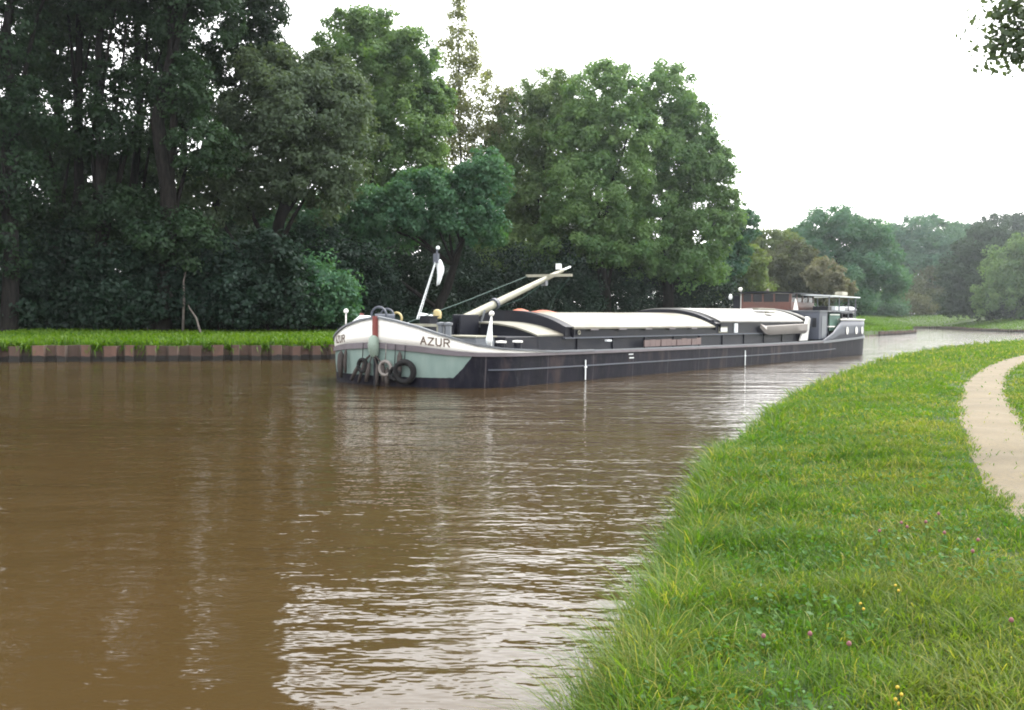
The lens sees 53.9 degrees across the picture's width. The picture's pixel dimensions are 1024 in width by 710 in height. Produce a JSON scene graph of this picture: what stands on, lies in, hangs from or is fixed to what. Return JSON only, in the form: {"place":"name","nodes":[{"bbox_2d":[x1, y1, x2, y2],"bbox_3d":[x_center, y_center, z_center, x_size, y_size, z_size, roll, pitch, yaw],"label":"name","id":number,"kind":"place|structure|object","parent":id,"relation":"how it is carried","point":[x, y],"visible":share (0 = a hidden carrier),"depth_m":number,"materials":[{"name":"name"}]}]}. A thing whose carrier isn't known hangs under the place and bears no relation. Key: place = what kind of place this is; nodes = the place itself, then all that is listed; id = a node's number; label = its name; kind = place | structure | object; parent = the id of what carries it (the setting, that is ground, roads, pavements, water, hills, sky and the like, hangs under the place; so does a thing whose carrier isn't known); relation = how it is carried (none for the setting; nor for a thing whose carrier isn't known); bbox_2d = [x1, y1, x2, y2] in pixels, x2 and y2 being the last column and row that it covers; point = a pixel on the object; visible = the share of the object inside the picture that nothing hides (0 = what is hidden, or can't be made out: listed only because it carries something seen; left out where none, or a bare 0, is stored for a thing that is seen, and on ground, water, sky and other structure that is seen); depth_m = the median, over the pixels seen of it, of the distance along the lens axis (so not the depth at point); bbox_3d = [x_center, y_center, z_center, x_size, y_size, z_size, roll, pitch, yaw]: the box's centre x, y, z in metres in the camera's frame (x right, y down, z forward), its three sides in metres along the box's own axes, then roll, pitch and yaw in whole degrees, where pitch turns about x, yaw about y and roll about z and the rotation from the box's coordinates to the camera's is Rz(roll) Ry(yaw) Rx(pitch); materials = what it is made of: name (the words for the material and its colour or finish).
{"place":"outdoors","nodes":[
{"label":"outdoors","id":0,"kind":"place"},
{"bbox_2d":[0,328,1023,709],"bbox_3d":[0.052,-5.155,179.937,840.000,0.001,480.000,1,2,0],"label":"water","id":1,"kind":"structure","parent":0,"point":[280,534],"depth_m":9.63,"materials":[{"name":"brown liquid"}]},
{"bbox_2d":[333,246,864,387],"bbox_3d":[7.233,-1.273,43.544,6.445,4.830,38.754,2,3,35],"label":"canal barge","id":2,"kind":"object","parent":1,"relation":"on","point":[488,345],"visible":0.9,"depth_m":32.60,"materials":[{"name":"paint"}]},
{"bbox_2d":[337,351,343,377],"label":"rope fender","id":3,"kind":"object","parent":2,"relation":"hanging from","point":[340,358],"visible":0.98,"depth_m":28.95,"materials":[{"name":"brown fabric"}]},
{"bbox_2d":[343,349,346,372],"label":"rope fender","id":4,"kind":"object","parent":2,"relation":"hanging from","point":[345,362],"visible":1,"depth_m":28.73,"materials":[{"name":"brown fabric"}]},
{"bbox_2d":[350,355,368,380],"bbox_3d":[-4.203,0.322,28.223,1.021,0.844,0.118,3,3,41],"label":"rope fender","id":5,"kind":"object","parent":2,"relation":"hanging from","point":[354,373],"visible":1,"depth_m":28.38,"materials":[{"name":"brown fabric"}]},
{"bbox_2d":[357,343,367,372],"bbox_3d":[-4.177,0.081,28.137,0.440,0.856,0.095,2,3,40],"label":"tyre fender","id":6,"kind":"object","parent":2,"relation":"hanging from","point":[364,360],"visible":1,"depth_m":28.12,"materials":[{"name":"black rubber"}]},
{"bbox_2d":[357,355,369,382],"bbox_3d":[-4.083,0.352,28.105,0.686,0.890,0.098,3,3,41],"label":"rope fender","id":7,"kind":"object","parent":2,"relation":"hanging from","point":[360,374],"visible":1,"depth_m":28.21,"materials":[{"name":"brown fabric"}]},
{"bbox_2d":[364,357,371,381],"bbox_3d":[-3.962,0.339,28.001,0.136,0.842,0.383,-2,3,-43],"label":"rope fender","id":8,"kind":"object","parent":2,"relation":"hanging from","point":[367,373],"visible":1,"depth_m":28.01,"materials":[{"name":"brown fabric"}]},
{"bbox_2d":[374,357,378,384],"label":"rope fender","id":9,"kind":"object","parent":2,"relation":"hanging from","point":[376,376],"visible":1,"depth_m":27.82,"materials":[{"name":"brown fabric"}]},
{"bbox_2d":[375,355,384,380],"bbox_3d":[-3.665,0.324,27.797,0.414,0.797,0.126,2,3,31],"label":"rope fender","id":10,"kind":"object","parent":2,"relation":"hanging from","point":[382,370],"visible":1,"depth_m":27.69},
{"bbox_2d":[378,343,392,376],"bbox_3d":[-3.473,0.143,27.643,0.480,0.926,0.095,2,3,30],"label":"tyre fender","id":11,"kind":"object","parent":2,"relation":"hanging from","point":[383,362],"visible":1,"depth_m":27.64,"materials":[{"name":"white rubber"}]},
{"bbox_2d":[384,367,388,386],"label":"rope fender","id":12,"kind":"object","parent":2,"relation":"hanging from","point":[386,378],"visible":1,"depth_m":27.61,"materials":[{"name":"brown fabric"}]},
{"bbox_2d":[388,344,400,380],"bbox_3d":[-3.201,0.215,27.501,0.420,1.018,0.114,2,3,26],"label":"tyre fender","id":13,"kind":"object","parent":2,"relation":"hanging from","point":[390,375],"visible":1,"depth_m":27.50,"materials":[{"name":"black rubber"}]},
{"bbox_2d":[397,352,401,373],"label":"rope fender","id":14,"kind":"object","parent":2,"relation":"hanging from","point":[399,356],"visible":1,"depth_m":27.41,"materials":[{"name":"grey fabric"}]},
{"bbox_2d":[393,345,416,384],"bbox_3d":[-2.918,0.275,27.376,0.710,1.086,0.162,1,2,21],"label":"tyre fender","id":15,"kind":"object","parent":2,"relation":"hanging from","point":[412,368],"visible":1,"depth_m":27.31,"materials":[{"name":"black rubber"}]},
{"bbox_2d":[531,310,552,311],"bbox_3d":[1.065,-1.516,34.931,0.700,0.091,0.900,2,3,35],"label":"tarpaulin","id":16,"kind":"object","parent":2,"relation":"on","point":[542,311],"visible":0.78,"depth_m":34.75,"materials":[{"name":"fabric"}]},
{"bbox_2d":[644,338,700,346],"bbox_3d":[5.996,-0.482,37.304,0.040,0.260,4.700,2,3,35],"label":"plank stack","id":17,"kind":"object","parent":2,"relation":"on","point":[669,342],"visible":1,"depth_m":37.14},
{"bbox_2d":[760,324,807,334],"bbox_3d":[12.681,-1.202,46.826,0.246,0.502,5.600,2,3,35],"label":"punt","id":18,"kind":"object","parent":2,"relation":"attached to","point":[784,329],"visible":1,"depth_m":46.47,"materials":[{"name":"beige paint"}]},
{"bbox_2d":[830,306,856,313],"bbox_3d":[18.027,-2.447,55.440,1.100,0.490,3.500,2,3,35],"label":"dinghy","id":19,"kind":"object","parent":2,"relation":"on","point":[851,310],"visible":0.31,"depth_m":55.38,"materials":[{"name":"white paint"}]},
{"bbox_2d":[0,0,1023,313],"label":"sky","id":20,"kind":"structure","parent":0,"point":[869,106],"materials":[{"name":"white"}]},
{"bbox_2d":[23,307,1023,709],"bbox_3d":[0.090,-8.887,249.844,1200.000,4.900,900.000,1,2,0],"label":"ground","id":21,"kind":"structure","parent":0,"point":[869,333],"depth_m":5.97,"materials":[{"name":"green plant"}]},
{"bbox_2d":[0,235,66,329],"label":"shrub","id":22,"kind":"object","parent":21,"relation":"on","point":[31,308],"visible":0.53,"depth_m":50.56,"materials":[{"name":"green plant"}]},
{"bbox_2d":[0,0,92,331],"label":"broadleaf tree","id":23,"kind":"object","parent":21,"relation":"on","point":[17,103],"visible":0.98,"depth_m":49.40,"materials":[{"name":"green plant"}]},
{"bbox_2d":[0,109,115,270],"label":"broadleaf tree","id":24,"kind":"object","parent":21,"relation":"on","point":[87,237],"visible":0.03,"depth_m":72.27,"materials":[{"name":"green plant"}]},
{"bbox_2d":[20,215,114,327],"bbox_3d":[-23.029,-4.098,52.410,5.717,6.221,5.535,1,2,0],"label":"shrub","id":25,"kind":"object","parent":21,"relation":"on","point":[63,244],"visible":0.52,"depth_m":51.31,"materials":[{"name":"green plant"}]},
{"bbox_2d":[14,0,137,327],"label":"broadleaf tree","id":26,"kind":"object","parent":21,"relation":"on","point":[60,208],"visible":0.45,"depth_m":53.19,"materials":[{"name":"green plant"}]},
{"bbox_2d":[0,3,180,273],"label":"broadleaf tree","id":27,"kind":"object","parent":21,"relation":"on","point":[59,46],"visible":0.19,"depth_m":61.20,"materials":[{"name":"green plant"}]},
{"bbox_2d":[44,0,168,327],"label":"broadleaf tree","id":28,"kind":"object","parent":21,"relation":"on","point":[105,207],"visible":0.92,"depth_m":51.97,"materials":[{"name":"green plant"}]},
{"bbox_2d":[65,236,174,330],"bbox_3d":[-19.979,-3.459,51.328,5.307,5.171,4.947,3,3,40],"label":"shrub","id":29,"kind":"object","parent":21,"relation":"on","point":[127,310],"visible":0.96,"depth_m":50.46,"materials":[{"name":"green plant"}]},
{"bbox_2d":[93,0,214,269],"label":"broadleaf tree","id":30,"kind":"object","parent":21,"relation":"on","point":[140,51],"visible":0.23,"depth_m":56.16,"materials":[{"name":"green plant"}]},
{"bbox_2d":[0,345,335,361],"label":"sheet piling","id":31,"kind":"object","parent":21,"relation":"on","point":[61,353],"visible":0.09,"depth_m":40.49,"materials":[{"name":"brown metal"}]},
{"bbox_2d":[0,336,333,356],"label":"grass","id":32,"kind":"structure","parent":31,"relation":"on","point":[5,344],"depth_m":40.38,"materials":[{"name":"green plant"}]},
{"bbox_2d":[120,221,217,326],"bbox_3d":[-18.215,-4.218,53.440,5.422,6.509,5.162,3,3,42],"label":"shrub","id":33,"kind":"object","parent":21,"relation":"on","point":[150,266],"visible":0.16,"depth_m":51.64,"materials":[{"name":"green plant"}]},
{"bbox_2d":[80,162,273,267],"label":"broadleaf tree","id":34,"kind":"object","parent":21,"relation":"on","point":[236,232],"visible":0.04,"depth_m":75.60,"materials":[{"name":"green plant"}]},
{"bbox_2d":[181,271,186,330],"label":"bare stem","id":35,"kind":"object","parent":21,"relation":"on","point":[183,313],"visible":0.72,"depth_m":50.93,"materials":[{"name":"brown plant"}]},
{"bbox_2d":[121,1,247,241],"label":"broadleaf tree","id":36,"kind":"object","parent":21,"relation":"on","point":[182,47],"visible":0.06,"depth_m":64.74,"materials":[{"name":"green plant"}]},
{"bbox_2d":[120,0,250,331],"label":"broadleaf tree","id":37,"kind":"object","parent":21,"relation":"on","point":[164,233],"visible":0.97,"depth_m":51.12,"materials":[{"name":"green plant"}]},
{"bbox_2d":[188,305,200,332],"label":"fallen branch","id":38,"kind":"object","parent":21,"relation":"on","point":[198,325],"visible":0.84,"depth_m":49.86,"materials":[{"name":"wood"}]},
{"bbox_2d":[165,233,270,330],"bbox_3d":[-15.258,-3.621,52.486,5.437,5.536,5.562,2,3,25],"label":"shrub","id":39,"kind":"object","parent":21,"relation":"on","point":[205,303],"visible":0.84,"depth_m":51.52,"materials":[{"name":"green plant"}]},
{"bbox_2d":[181,0,292,234],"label":"broadleaf tree","id":40,"kind":"object","parent":21,"relation":"on","point":[266,27],"visible":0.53,"depth_m":58.51,"materials":[{"name":"green plant"}]},
{"bbox_2d":[218,226,325,331],"bbox_3d":[-12.793,-3.822,53.346,5.934,5.928,4.837,1,2,0],"label":"shrub","id":41,"kind":"object","parent":21,"relation":"on","point":[276,305],"visible":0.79,"depth_m":52.59,"materials":[{"name":"green plant"}]},
{"bbox_2d":[175,41,391,328],"bbox_3d":[-12.969,-9.399,57.563,10.944,16.540,10.050,2,3,40],"label":"broadleaf tree","id":42,"kind":"object","parent":21,"relation":"on","point":[289,95],"visible":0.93,"depth_m":55.76,"materials":[{"name":"green plant"}]},
{"bbox_2d":[18,301,596,330],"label":"undergrowth","id":43,"kind":"object","parent":21,"relation":"on","point":[66,323],"visible":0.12,"depth_m":55.64,"materials":[{"name":"green plant"}]},
{"bbox_2d":[228,178,401,279],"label":"broadleaf tree","id":44,"kind":"object","parent":21,"relation":"on","point":[304,217],"visible":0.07,"depth_m":77.78,"materials":[{"name":"green plant"}]},
{"bbox_2d":[265,247,367,329],"bbox_3d":[-10.986,-3.485,55.760,5.855,5.052,5.325,1,2,0],"label":"shrub","id":45,"kind":"object","parent":21,"relation":"on","point":[331,300],"visible":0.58,"depth_m":54.85,"materials":[{"name":"green plant"}]},
{"bbox_2d":[286,222,370,326],"bbox_3d":[-11.531,-4.574,59.925,6.070,6.747,5.442,1,2,13],"label":"shrub","id":46,"kind":"object","parent":21,"relation":"on","point":[310,234],"visible":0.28,"depth_m":58.99,"materials":[{"name":"green plant"}]},
{"bbox_2d":[88,203,627,309],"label":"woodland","id":47,"kind":"object","parent":21,"relation":"on","point":[420,252],"visible":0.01,"depth_m":108.49,"materials":[{"name":"green plant"}]},
{"bbox_2d":[313,235,409,320],"bbox_3d":[-9.500,-4.325,61.823,5.909,6.135,5.896,-1,3,-39],"label":"shrub","id":48,"kind":"object","parent":21,"relation":"on","point":[373,299],"visible":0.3,"depth_m":61.02,"materials":[{"name":"green plant"}]},
{"bbox_2d":[298,3,458,276],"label":"broadleaf tree","id":49,"kind":"object","parent":21,"relation":"on","point":[409,93],"visible":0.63,"depth_m":73.42,"materials":[{"name":"green plant"}]},
{"bbox_2d":[307,145,516,311],"bbox_3d":[-6.694,-7.544,65.622,14.022,12.348,6.670,1,2,0],"label":"broadleaf tree","id":50,"kind":"object","parent":21,"relation":"on","point":[459,205],"visible":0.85,"depth_m":64.25,"materials":[{"name":"green plant"}]},
{"bbox_2d":[369,243,462,321],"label":"shrub","id":51,"kind":"object","parent":21,"relation":"on","point":[417,280],"visible":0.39,"depth_m":68.94,"materials":[{"name":"green plant"}]},
{"bbox_2d":[377,224,531,293],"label":"broadleaf tree","id":52,"kind":"object","parent":21,"relation":"on","point":[425,252],"visible":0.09,"depth_m":94.08,"materials":[{"name":"green plant"}]},
{"bbox_2d":[414,240,508,314],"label":"shrub","id":53,"kind":"object","parent":21,"relation":"on","point":[469,282],"visible":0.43,"depth_m":72.88,"materials":[{"name":"green plant"}]},
{"bbox_2d":[434,0,522,271],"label":"broadleaf tree","id":54,"kind":"object","parent":21,"relation":"on","point":[465,106],"visible":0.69,"depth_m":84.60,"materials":[{"name":"green plant"}]},
{"bbox_2d":[0,314,1023,357],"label":"grass","id":55,"kind":"structure","parent":21,"relation":"on","point":[167,336],"depth_m":47.72,"materials":[{"name":"green plant"}]},
{"bbox_2d":[466,239,558,310],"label":"shrub","id":56,"kind":"object","parent":21,"relation":"on","point":[529,300],"visible":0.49,"depth_m":76.61,"materials":[{"name":"green plant"}]},
{"bbox_2d":[463,63,594,273],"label":"broadleaf tree","id":57,"kind":"object","parent":21,"relation":"on","point":[527,143],"visible":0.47,"depth_m":85.13,"materials":[{"name":"green plant"}]},
{"bbox_2d":[519,235,611,311],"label":"shrub","id":58,"kind":"object","parent":21,"relation":"on","point":[564,294],"visible":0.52,"depth_m":80.94,"materials":[{"name":"green plant"}]},
{"bbox_2d":[501,237,699,293],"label":"broadleaf tree","id":59,"kind":"object","parent":21,"relation":"on","point":[586,264],"depth_m":99.33,"materials":[{"name":"green plant"}]},
{"bbox_2d":[531,55,673,311],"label":"broadleaf tree","id":60,"kind":"object","parent":21,"relation":"on","point":[599,160],"visible":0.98,"depth_m":81.41,"materials":[{"name":"green plant"}]},
{"bbox_2d":[560,241,661,312],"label":"shrub","id":61,"kind":"object","parent":21,"relation":"on","point":[634,302],"visible":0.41,"depth_m":84.64,"materials":[{"name":"green plant"}]},
{"bbox_2d":[614,254,715,310],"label":"shrub","id":62,"kind":"object","parent":21,"relation":"on","point":[685,301],"visible":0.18,"depth_m":88.76,"materials":[{"name":"green plant"}]},
{"bbox_2d":[608,57,749,307],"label":"broadleaf tree","id":63,"kind":"object","parent":21,"relation":"on","point":[692,160],"visible":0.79,"depth_m":84.57,"materials":[{"name":"green plant"}]},
{"bbox_2d":[650,261,749,308],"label":"shrub","id":64,"kind":"object","parent":21,"relation":"on","point":[721,304],"visible":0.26,"depth_m":92.60,"materials":[{"name":"green plant"}]},
{"bbox_2d":[694,207,762,308],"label":"broadleaf tree","id":65,"kind":"object","parent":21,"relation":"on","point":[740,250],"visible":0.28,"depth_m":96.65,"materials":[{"name":"green plant"}]},
{"bbox_2d":[693,240,779,303],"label":"broadleaf tree","id":66,"kind":"object","parent":21,"relation":"on","point":[758,279],"visible":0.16,"depth_m":109.98,"materials":[{"name":"green plant"}]},
{"bbox_2d":[761,633,765,666],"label":"clover flower","id":67,"kind":"object","parent":21,"relation":"on","point":[763,635],"visible":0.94,"depth_m":4.86,"materials":[{"name":"pink plant"}]},
{"bbox_2d":[745,226,804,276],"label":"broadleaf tree","id":68,"kind":"object","parent":21,"relation":"on","point":[776,236],"visible":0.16,"depth_m":147.95,"materials":[{"name":"green plant"}]},
{"bbox_2d":[756,237,836,305],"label":"broadleaf tree","id":69,"kind":"object","parent":21,"relation":"on","point":[784,268],"visible":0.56,"depth_m":132.60,"materials":[{"name":"green plant"}]},
{"bbox_2d":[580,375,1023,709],"bbox_3d":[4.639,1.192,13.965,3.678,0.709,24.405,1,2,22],"label":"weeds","id":70,"kind":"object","parent":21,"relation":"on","point":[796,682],"visible":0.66,"depth_m":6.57,"materials":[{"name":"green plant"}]},
{"bbox_2d":[807,631,811,657],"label":"clover flower","id":71,"kind":"object","parent":21,"relation":"on","point":[809,633],"visible":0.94,"depth_m":4.79,"materials":[{"name":"pink plant"}]},
{"bbox_2d":[799,255,858,305],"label":"autumn bush","id":72,"kind":"object","parent":21,"relation":"on","point":[833,282],"visible":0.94,"depth_m":126.73,"materials":[{"name":"brown plant"}]},
{"bbox_2d":[819,293,878,317],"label":"shrub","id":73,"kind":"object","parent":21,"relation":"on","point":[865,313],"visible":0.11,"depth_m":172.91,"materials":[{"name":"green plant"}]},
{"bbox_2d":[846,641,851,675],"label":"clover flower","id":74,"kind":"object","parent":21,"relation":"on","point":[848,643],"visible":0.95,"depth_m":4.60,"materials":[{"name":"pink plant"}]},
{"bbox_2d":[783,201,916,311],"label":"broadleaf tree","id":75,"kind":"object","parent":21,"relation":"on","point":[868,263],"visible":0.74,"depth_m":163.81,"materials":[{"name":"green plant"}]},
{"bbox_2d":[859,602,864,626],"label":"yellow wildflower","id":76,"kind":"object","parent":21,"relation":"on","point":[863,608],"visible":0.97,"depth_m":5.21,"materials":[{"name":"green plant"}]},
{"bbox_2d":[868,292,911,314],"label":"shrub","id":77,"kind":"object","parent":21,"relation":"on","point":[885,307],"visible":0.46,"depth_m":236.88,"materials":[{"name":"green plant"}]},
{"bbox_2d":[894,584,899,608],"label":"yellow wildflower","id":78,"kind":"object","parent":21,"relation":"on","point":[897,590],"visible":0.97,"depth_m":5.42,"materials":[{"name":"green plant"}]},
{"bbox_2d":[878,329,916,335],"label":"sheet piling","id":79,"kind":"object","parent":21,"relation":"on","point":[889,333],"visible":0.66,"depth_m":124.32,"materials":[{"name":"metal"}]},
{"bbox_2d":[893,685,902,709],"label":"yellow wildflower","id":80,"kind":"object","parent":21,"relation":"on","point":[900,694],"visible":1,"depth_m":4.04,"materials":[{"name":"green plant"}]},
{"bbox_2d":[879,290,940,314],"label":"shrub","id":81,"kind":"object","parent":21,"relation":"on","point":[921,301],"visible":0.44,"depth_m":243.03,"materials":[{"name":"green plant"}]},
{"bbox_2d":[873,212,965,286],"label":"broadleaf tree","id":82,"kind":"object","parent":21,"relation":"on","point":[923,242],"visible":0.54,"depth_m":263.62,"materials":[{"name":"green plant"}]},
{"bbox_2d":[890,266,951,304],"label":"tree","id":83,"kind":"object","parent":21,"relation":"on","point":[923,283],"visible":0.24,"depth_m":254.29,"materials":[{"name":"green plant"}]},
{"bbox_2d":[914,286,963,314],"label":"shrub","id":84,"kind":"object","parent":21,"relation":"on","point":[936,302],"visible":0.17,"depth_m":249.03,"materials":[{"name":"green plant"}]},
{"bbox_2d":[939,222,976,242],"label":"broadleaf tree","id":85,"kind":"object","parent":21,"relation":"on","point":[965,226],"visible":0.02,"depth_m":296.36,"materials":[{"name":"green plant"}]},
{"bbox_2d":[913,326,1023,332],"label":"sheet piling","id":86,"kind":"object","parent":21,"relation":"on","point":[979,329],"visible":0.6,"depth_m":185.14,"materials":[{"name":"metal"}]},
{"bbox_2d":[938,293,1004,320],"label":"shrub","id":87,"kind":"object","parent":21,"relation":"on","point":[955,308],"visible":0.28,"depth_m":215.91,"materials":[{"name":"green plant"}]},
{"bbox_2d":[933,221,1023,320],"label":"broadleaf tree","id":88,"kind":"object","parent":21,"relation":"on","point":[964,265],"visible":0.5,"depth_m":211.43,"materials":[{"name":"green plant"}]},
{"bbox_2d":[951,0,1023,77],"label":"birch tree","id":89,"kind":"object","parent":21,"relation":"on","point":[1008,8],"visible":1,"depth_m":13.98,"materials":[{"name":"green plant"}]},
{"bbox_2d":[968,232,1023,319],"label":"broadleaf tree","id":90,"kind":"object","parent":21,"relation":"on","point":[1005,277],"visible":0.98,"depth_m":193.49,"materials":[{"name":"green plant"}]},
{"bbox_2d":[968,210,1023,243],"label":"broadleaf tree","id":91,"kind":"object","parent":21,"relation":"on","point":[1015,221],"visible":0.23,"depth_m":276.07,"materials":[{"name":"green plant"}]},
{"bbox_2d":[975,291,1023,319],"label":"shrub","id":92,"kind":"object","parent":21,"relation":"on","point":[996,314],"visible":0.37,"depth_m":195.55,"materials":[{"name":"green plant"}]},
{"bbox_2d":[1009,617,1013,648],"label":"clover flower","id":93,"kind":"object","parent":21,"relation":"on","point":[1011,619],"visible":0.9,"depth_m":4.72,"materials":[{"name":"pink plant"}]},
{"bbox_2d":[958,355,1023,521],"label":"path","id":94,"kind":"structure","parent":0,"point":[1000,431],"depth_m":13.55,"materials":[{"name":"beige concrete"}]}
]}

